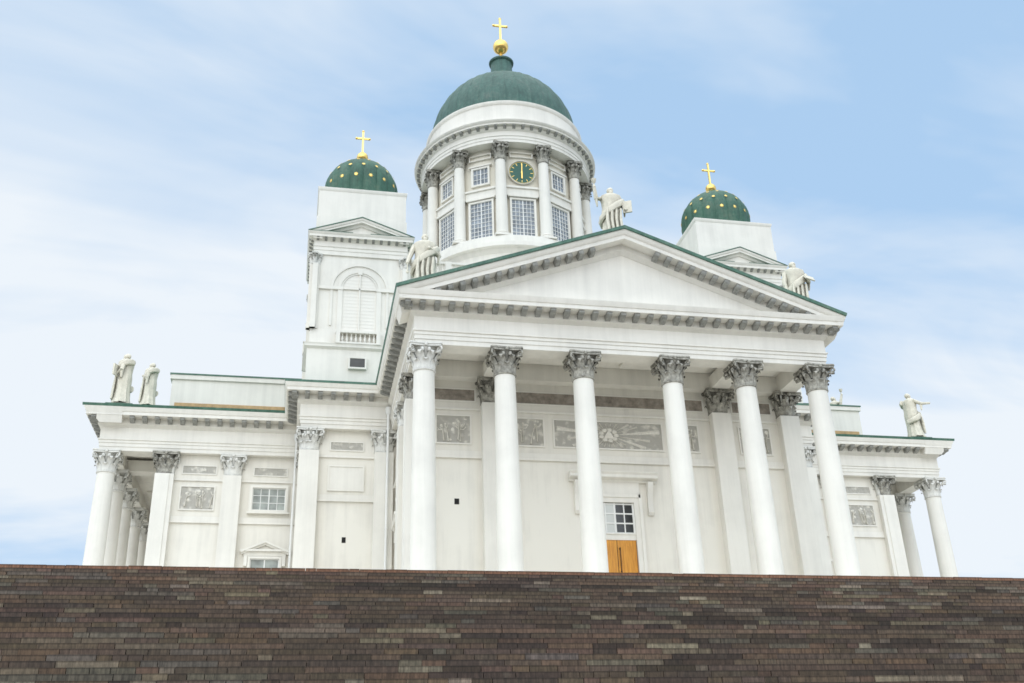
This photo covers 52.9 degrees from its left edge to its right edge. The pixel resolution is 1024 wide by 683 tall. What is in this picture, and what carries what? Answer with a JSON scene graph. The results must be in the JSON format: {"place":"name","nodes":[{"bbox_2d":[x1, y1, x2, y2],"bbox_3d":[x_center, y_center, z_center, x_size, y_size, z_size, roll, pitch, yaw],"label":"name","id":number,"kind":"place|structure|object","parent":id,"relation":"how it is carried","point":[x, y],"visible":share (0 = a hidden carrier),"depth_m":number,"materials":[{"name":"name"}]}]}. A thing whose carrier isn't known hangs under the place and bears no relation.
{"place":"outdoors","nodes":[
{"label":"outdoors","id":0,"kind":"place"},
{"bbox_2d":[341,275,375,331],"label":"cathedral belfry louvres","id":1,"kind":"object","parent":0,"point":[359,304],"visible":0.06,"depth_m":64.41,"materials":[{"name":"white wood"}]},
{"bbox_2d":[438,148,571,246],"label":"drum wall","id":2,"kind":"structure","parent":0,"point":[509,181],"depth_m":83.51,"materials":[{"name":"beige paint"}]},
{"bbox_2d":[441,169,567,249],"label":"window panes","id":3,"kind":"structure","parent":2,"relation":"in","point":[515,218],"depth_m":81.57,"materials":[{"name":"grey glass"}]},
{"bbox_2d":[509,162,533,182],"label":"cathedral clock faces","id":4,"kind":"object","parent":2,"relation":"attached to","point":[515,173],"visible":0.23,"depth_m":82.75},
{"bbox_2d":[0,0,1023,577],"label":"sky","id":5,"kind":"structure","parent":0,"point":[163,163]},
{"bbox_2d":[174,402,859,434],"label":"roof","id":6,"kind":"structure","parent":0,"point":[283,408],"depth_m":67.69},
{"bbox_2d":[82,217,953,440],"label":"cathedral copper roofs","id":7,"kind":"structure","parent":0,"point":[417,279],"depth_m":54.51,"materials":[{"name":"green metal"}]},
{"bbox_2d":[92,251,945,541],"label":"pilaster capitals","id":8,"kind":"object","parent":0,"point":[422,355],"visible":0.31,"depth_m":63.41,"materials":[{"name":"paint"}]},
{"bbox_2d":[82,100,958,576],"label":"building","id":9,"kind":"structure","parent":0,"point":[618,272],"depth_m":55.76,"materials":[{"name":"white paint"}]},
{"bbox_2d":[433,55,572,127],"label":"main dome","id":10,"kind":"structure","parent":9,"relation":"on","point":[501,80],"depth_m":87.53,"materials":[{"name":"green metal"}]},
{"bbox_2d":[325,158,749,234],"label":"small domes","id":11,"kind":"structure","parent":9,"relation":"on","point":[362,179],"depth_m":70.72,"materials":[{"name":"green metal"}]},
{"bbox_2d":[152,140,895,494],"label":"column capitals","id":12,"kind":"object","parent":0,"point":[670,368],"visible":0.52,"depth_m":53.93,"materials":[{"name":"grey stone"}]},
{"bbox_2d":[165,380,890,575],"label":"cathedral walls","id":13,"kind":"structure","parent":0,"point":[551,532],"depth_m":54.75,"materials":[{"name":"white paint"}]},
{"bbox_2d":[249,168,635,569],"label":"window frames","id":14,"kind":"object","parent":13,"relation":"in","point":[388,411],"visible":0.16,"depth_m":63.87,"materials":[{"name":"white wood"}]},
{"bbox_2d":[250,489,284,568],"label":"window panes","id":15,"kind":"structure","parent":14,"relation":"in","point":[257,505],"depth_m":63.45,"materials":[{"name":"grey glass"}]},
{"bbox_2d":[350,358,633,532],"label":"window panes","id":16,"kind":"structure","parent":14,"relation":"in","point":[354,362],"depth_m":53.16,"materials":[{"name":"glass"}]},
{"bbox_2d":[184,419,874,524],"bbox_3d":[0.406,15.145,76.244,48.529,1.580,48.529,3,-26,-11],"label":"cathedral relief sculpture","id":17,"kind":"object","parent":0,"point":[609,437],"visible":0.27,"depth_m":54.94,"materials":[{"name":"grey stone"}]},
{"bbox_2d":[330,18,749,231],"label":"cathedral gilding","id":18,"kind":"object","parent":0,"point":[500,46],"visible":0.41,"depth_m":78.18,"materials":[{"name":"gold metal"}]},
{"bbox_2d":[435,388,769,413],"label":"cathedral stone inlays","id":19,"kind":"object","parent":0,"point":[551,399],"visible":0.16,"depth_m":55.53,"materials":[{"name":"grey stone"}]},
{"bbox_2d":[604,505,614,531],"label":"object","id":20,"kind":"object","parent":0,"point":[610,518],"visible":0.16,"depth_m":52.91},
{"bbox_2d":[606,540,638,572],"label":"cathedral oak doors","id":21,"kind":"structure","parent":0,"point":[628,558],"depth_m":52.12,"materials":[{"name":"brown wood"}]},
{"label":"ground","id":22,"kind":"structure","parent":0,"visible":0},
{"bbox_2d":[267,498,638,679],"bbox_3d":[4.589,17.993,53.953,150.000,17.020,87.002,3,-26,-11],"label":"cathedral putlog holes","id":23,"kind":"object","parent":22,"relation":"on","point":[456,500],"visible":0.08,"depth_m":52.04,"materials":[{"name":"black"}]},
{"bbox_2d":[88,124,948,455],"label":"cornice dentils","id":24,"kind":"object","parent":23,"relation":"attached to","point":[394,356],"visible":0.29,"depth_m":54.35,"materials":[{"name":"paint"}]},
{"bbox_2d":[179,415,875,524],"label":"relief panels","id":25,"kind":"object","parent":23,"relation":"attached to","point":[563,440],"visible":0.2,"depth_m":55.26,"materials":[{"name":"grey stone"}]},
{"bbox_3d":[-4.412,-2.069,52.083,1.500,0.500,1.600,3,-26,-11],"label":"statue plinth","id":26,"kind":"object","parent":23,"relation":"on","visible":0},
{"bbox_2d":[406,234,440,277],"bbox_3d":[-4.579,-3.848,52.874,1.825,3.901,1.253,3,-26,-11],"label":"apostle statue","id":27,"kind":"object","parent":26,"relation":"on","point":[425,250],"visible":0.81,"depth_m":52.69,"materials":[{"name":"stone"}]},
{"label":"statue plinth","id":28,"kind":"object","parent":23,"relation":"on","visible":0},
{"bbox_2d":[138,363,159,404],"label":"apostle statue","id":29,"kind":"object","parent":28,"relation":"on","point":[148,394],"visible":0.92,"depth_m":75.41,"materials":[{"name":"stone"}]},
{"bbox_3d":[-24.444,4.325,64.245,1.600,0.500,1.500,3,-26,-11],"label":"statue plinth","id":30,"kind":"object","parent":23,"relation":"on","visible":0},
{"bbox_2d":[110,354,135,402],"bbox_3d":[-24.538,2.449,65.191,1.251,4.205,2.140,3,-26,-11],"label":"apostle statue","id":31,"kind":"object","parent":30,"relation":"on","point":[122,387],"visible":0.93,"depth_m":64.58,"materials":[{"name":"stone"}]},
{"bbox_3d":[5.567,-4.988,55.663,1.400,0.600,1.450,3,-26,-11],"label":"statue plinth","id":32,"kind":"object","parent":23,"relation":"on","visible":0},
{"bbox_2d":[591,178,631,229],"bbox_3d":[5.436,-6.936,56.572,2.140,4.205,1.251,3,-26,-11],"label":"apostle statue","id":33,"kind":"object","parent":32,"relation":"on","point":[613,205],"visible":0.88,"depth_m":56.35,"materials":[{"name":"stone"}]},
{"bbox_3d":[15.776,-0.918,56.019,1.500,0.500,1.600,3,-26,-11],"label":"statue plinth","id":34,"kind":"object","parent":23,"relation":"on","visible":0},
{"bbox_2d":[782,262,814,297],"bbox_3d":[15.936,-2.723,56.776,2.051,3.901,1.464,3,-26,-11],"label":"apostle statue","id":35,"kind":"object","parent":34,"relation":"on","point":[794,279],"visible":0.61,"depth_m":56.74,"materials":[{"name":"stone"}]},
{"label":"statue plinth","id":36,"kind":"object","parent":23,"relation":"on","visible":0},
{"bbox_2d":[899,393,929,436],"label":"apostle statue","id":37,"kind":"object","parent":36,"relation":"on","point":[914,421],"visible":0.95,"depth_m":75.23,"materials":[{"name":"stone"}]},
{"bbox_2d":[0,564,1023,682],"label":"great steps","id":38,"kind":"structure","parent":22,"relation":"on","point":[108,624],"depth_m":23.23,"materials":[{"name":"stone"}]},
{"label":"statue plinth","id":39,"kind":"object","parent":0,"visible":0},
{"bbox_2d":[830,389,842,404],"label":"apostle statue","id":40,"kind":"object","parent":39,"relation":"on","point":[833,400],"visible":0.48,"depth_m":86.32,"materials":[{"name":"stone"}]}
]}

